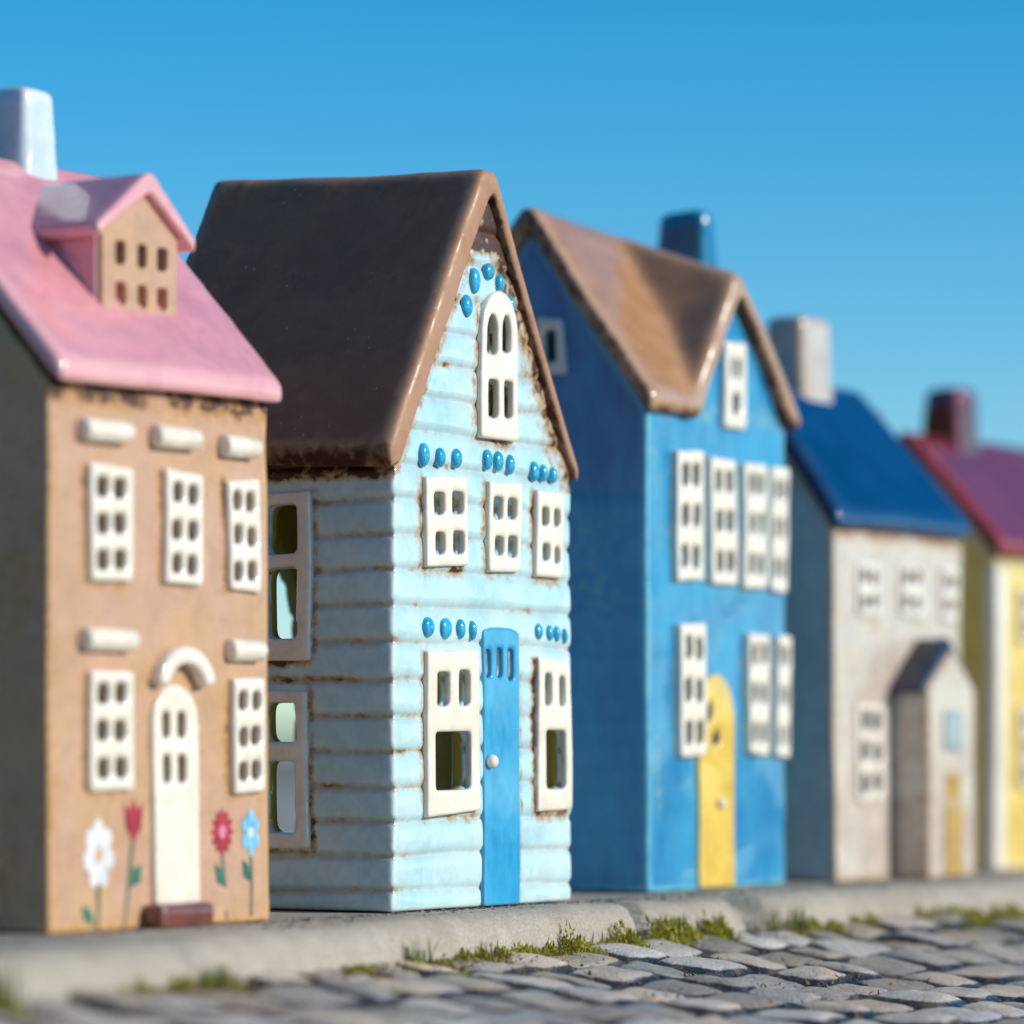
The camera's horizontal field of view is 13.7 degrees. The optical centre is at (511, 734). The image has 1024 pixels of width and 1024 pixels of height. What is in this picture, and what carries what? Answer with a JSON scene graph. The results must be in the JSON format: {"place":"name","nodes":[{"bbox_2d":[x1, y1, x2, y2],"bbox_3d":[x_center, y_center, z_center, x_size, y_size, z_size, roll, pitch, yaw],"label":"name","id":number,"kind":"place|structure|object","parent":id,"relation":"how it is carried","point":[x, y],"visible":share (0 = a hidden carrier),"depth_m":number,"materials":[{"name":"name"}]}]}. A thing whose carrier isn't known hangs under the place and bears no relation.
{"place":"outdoors","nodes":[
{"label":"outdoors","id":0,"kind":"place"},
{"bbox_2d":[277,735,294,782],"bbox_3d":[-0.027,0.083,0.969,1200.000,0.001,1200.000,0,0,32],"label":"ground","id":1,"kind":"structure","parent":0,"point":[285,771],"depth_m":10.15,"materials":[{"name":"grey"}]},
{"bbox_2d":[0,783,1023,1001],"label":"pavement kerb","id":2,"kind":"structure","parent":1,"relation":"on","point":[110,962],"depth_m":0.95,"materials":[{"name":"concrete"}]},
{"bbox_2d":[0,87,281,934],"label":"ceramic house","id":3,"kind":"structure","parent":2,"relation":"on","point":[140,385],"depth_m":0.90,"materials":[{"name":"ceramic"}]},
{"bbox_2d":[85,462,132,581],"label":"window","id":4,"kind":"structure","parent":3,"relation":"in","point":[106,505],"depth_m":0.88,"materials":[{"name":"beige ceramic"}]},
{"bbox_2d":[86,670,133,791],"bbox_3d":[-0.084,-0.001,0.885,0.003,0.025,0.015,0,0,32],"label":"window","id":5,"kind":"structure","parent":3,"relation":"in","point":[108,749],"depth_m":0.88,"materials":[{"name":"beige ceramic"}]},
{"bbox_2d":[149,685,199,902],"bbox_3d":[-0.072,0.013,0.905,0.002,0.047,0.017,0,0,31],"label":"door","id":6,"kind":"structure","parent":3,"relation":"in","point":[175,844],"depth_m":0.90,"materials":[{"name":"beige ceramic"}]},
{"bbox_2d":[161,468,202,586],"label":"window","id":7,"kind":"structure","parent":3,"relation":"in","point":[180,511],"depth_m":0.91,"materials":[{"name":"beige ceramic"}]},
{"bbox_2d":[223,479,260,593],"bbox_3d":[-0.059,-0.043,0.925,0.003,0.025,0.012,0,0,31],"label":"window","id":8,"kind":"structure","parent":3,"relation":"in","point":[240,553],"depth_m":0.92,"materials":[{"name":"beige ceramic"}]},
{"bbox_2d":[229,678,264,794],"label":"window","id":9,"kind":"structure","parent":3,"relation":"in","point":[244,718],"depth_m":0.93,"materials":[{"name":"beige ceramic"}]},
{"bbox_2d":[186,169,577,911],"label":"ceramic house","id":10,"kind":"structure","parent":2,"relation":"on","point":[420,465],"depth_m":0.99,"materials":[{"name":"blue ceramic"}]},
{"bbox_2d":[267,690,310,848],"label":"window","id":11,"kind":"structure","parent":10,"relation":"in","point":[297,752],"depth_m":0.98,"materials":[{"name":"beige ceramic"}]},
{"bbox_2d":[267,490,313,660],"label":"window","id":12,"kind":"structure","parent":10,"relation":"in","point":[299,648],"depth_m":0.98,"materials":[{"name":"beige ceramic"}]},
{"bbox_2d":[421,476,468,566],"bbox_3d":[-0.016,-0.049,0.987,0.002,0.021,0.019,0,0,31],"label":"window","id":13,"kind":"structure","parent":10,"relation":"in","point":[445,523],"depth_m":0.99,"materials":[{"name":"beige ceramic"}]},
{"bbox_2d":[422,650,479,816],"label":"window","id":14,"kind":"structure","parent":10,"relation":"in","point":[449,717],"depth_m":0.99,"materials":[{"name":"beige ceramic"}]},
{"bbox_2d":[476,291,517,441],"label":"window","id":15,"kind":"structure","parent":10,"relation":"in","point":[500,367],"depth_m":1.01,"materials":[{"name":"beige ceramic"}]},
{"bbox_2d":[480,627,519,905],"bbox_3d":[-0.002,0.007,1.008,0.004,0.066,0.017,0,0,32],"label":"door","id":16,"kind":"structure","parent":10,"relation":"in","point":[500,781],"depth_m":1.01,"materials":[{"name":"blue ceramic"}]},
{"bbox_2d":[484,481,522,571],"bbox_3d":[-0.002,-0.049,1.009,0.002,0.022,0.015,0,0,31],"label":"window","id":17,"kind":"structure","parent":10,"relation":"in","point":[503,527],"depth_m":1.01,"materials":[{"name":"beige ceramic"}]},
{"bbox_2d":[531,490,563,578],"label":"window","id":18,"kind":"structure","parent":10,"relation":"in","point":[550,534],"depth_m":1.03,"materials":[{"name":"beige ceramic"}]},
{"bbox_2d":[533,656,572,811],"bbox_3d":[0.010,0.000,1.028,0.003,0.037,0.016,0,0,33],"label":"window","id":19,"kind":"structure","parent":10,"relation":"in","point":[553,715],"depth_m":1.03,"materials":[{"name":"beige ceramic"}]},
{"bbox_2d":[510,208,799,891],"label":"ceramic house","id":20,"kind":"structure","parent":2,"relation":"on","point":[679,412],"depth_m":1.11,"materials":[{"name":"blue ceramic"}]},
{"bbox_2d":[537,318,566,373],"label":"window","id":21,"kind":"structure","parent":20,"relation":"in","point":[559,366],"depth_m":1.10,"materials":[{"name":"beige ceramic"}]},
{"bbox_2d":[671,450,703,581],"bbox_3d":[0.045,-0.057,1.108,0.003,0.035,0.014,0,0,32],"label":"window","id":22,"kind":"structure","parent":20,"relation":"in","point":[687,467],"depth_m":1.11,"materials":[{"name":"beige ceramic"}]},
{"bbox_2d":[674,623,706,757],"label":"window","id":23,"kind":"structure","parent":20,"relation":"in","point":[690,696],"depth_m":1.11,"materials":[{"name":"beige ceramic"}]},
{"bbox_2d":[696,674,734,887],"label":"door","id":24,"kind":"structure","parent":20,"relation":"in","point":[714,770],"depth_m":1.12,"materials":[{"name":"yellow ceramic"}]},
{"bbox_2d":[704,456,737,585],"bbox_3d":[0.055,-0.056,1.123,0.003,0.034,0.014,0,0,31],"label":"window","id":25,"kind":"structure","parent":20,"relation":"in","point":[720,474],"depth_m":1.12,"materials":[{"name":"beige ceramic"}]},
{"bbox_2d":[720,341,745,430],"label":"window","id":26,"kind":"structure","parent":20,"relation":"in","point":[732,354],"depth_m":1.13,"materials":[{"name":"beige ceramic"}]},
{"bbox_2d":[738,462,766,588],"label":"window","id":27,"kind":"structure","parent":20,"relation":"in","point":[752,561],"depth_m":1.14,"materials":[{"name":"beige ceramic"}]},
{"bbox_2d":[743,633,769,755],"bbox_3d":[0.065,-0.011,1.140,0.003,0.033,0.012,0,0,31],"label":"window","id":28,"kind":"structure","parent":20,"relation":"in","point":[756,647],"depth_m":1.14,"materials":[{"name":"beige ceramic"}]},
{"bbox_2d":[766,467,788,593],"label":"window","id":29,"kind":"structure","parent":20,"relation":"in","point":[777,477],"depth_m":1.15,"materials":[{"name":"beige ceramic"}]},
{"bbox_2d":[770,635,791,757],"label":"window","id":30,"kind":"structure","parent":20,"relation":"in","point":[781,653],"depth_m":1.15,"materials":[{"name":"beige ceramic"}]},
{"bbox_2d":[767,316,974,881],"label":"ceramic house","id":31,"kind":"structure","parent":2,"relation":"on","point":[879,773],"depth_m":1.20,"materials":[{"name":"white ceramic"}]},
{"bbox_2d":[856,562,879,616],"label":"window","id":32,"kind":"structure","parent":31,"relation":"in","point":[866,590],"depth_m":1.19,"materials":[{"name":"beige ceramic"}]},
{"bbox_2d":[855,703,884,802],"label":"window","id":33,"kind":"structure","parent":31,"relation":"in","point":[868,767],"depth_m":1.19,"materials":[{"name":"beige ceramic"}]},
{"bbox_2d":[898,564,923,618],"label":"window","id":34,"kind":"structure","parent":31,"relation":"in","point":[912,591],"depth_m":1.22,"materials":[{"name":"beige ceramic"}]},
{"bbox_2d":[940,568,959,621],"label":"window","id":35,"kind":"structure","parent":31,"relation":"in","point":[947,594],"depth_m":1.24,"materials":[{"name":"beige ceramic"}]},
{"bbox_2d":[897,388,1023,869],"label":"ceramic house","id":36,"kind":"structure","parent":2,"relation":"on","point":[979,484],"depth_m":1.28,"materials":[{"name":"yellow ceramic"}]},
{"bbox_2d":[1018,588,1023,641],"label":"window","id":37,"kind":"structure","parent":36,"relation":"in","point":[1020,591],"depth_m":1.29,"materials":[{"name":"beige ceramic"}]},
{"bbox_2d":[1018,707,1023,788],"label":"window","id":38,"kind":"structure","parent":36,"relation":"in","point":[1021,709],"depth_m":1.29,"materials":[{"name":"beige ceramic"}]},
{"bbox_2d":[0,912,1023,1023],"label":"cobbled street","id":39,"kind":"structure","parent":0,"point":[950,996],"depth_m":0.94,"materials":[{"name":"stone"}]},
{"bbox_2d":[0,900,1010,1011],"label":"grass","id":40,"kind":"structure","parent":39,"relation":"on","point":[4,997],"depth_m":0.94,"materials":[{"name":"green plant"}]},
{"bbox_2d":[0,899,1023,1020],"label":"moss","id":41,"kind":"object","parent":39,"relation":"on","point":[716,930],"visible":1,"depth_m":1.01,"materials":[{"name":"green plant"}]},
{"bbox_2d":[0,914,1023,1023],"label":"dry moss","id":42,"kind":"object","parent":39,"relation":"on","point":[345,972],"visible":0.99,"depth_m":0.93,"materials":[{"name":"brown plant"}]},
{"bbox_2d":[0,871,1023,1017],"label":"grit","id":43,"kind":"object","parent":39,"relation":"on","point":[352,920],"visible":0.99,"depth_m":0.97,"materials":[{"name":"grey gravel"}]},
{"bbox_2d":[0,0,1023,734],"label":"sky","id":44,"kind":"structure","parent":0,"point":[858,165],"materials":[{"name":"blue"}]}
]}

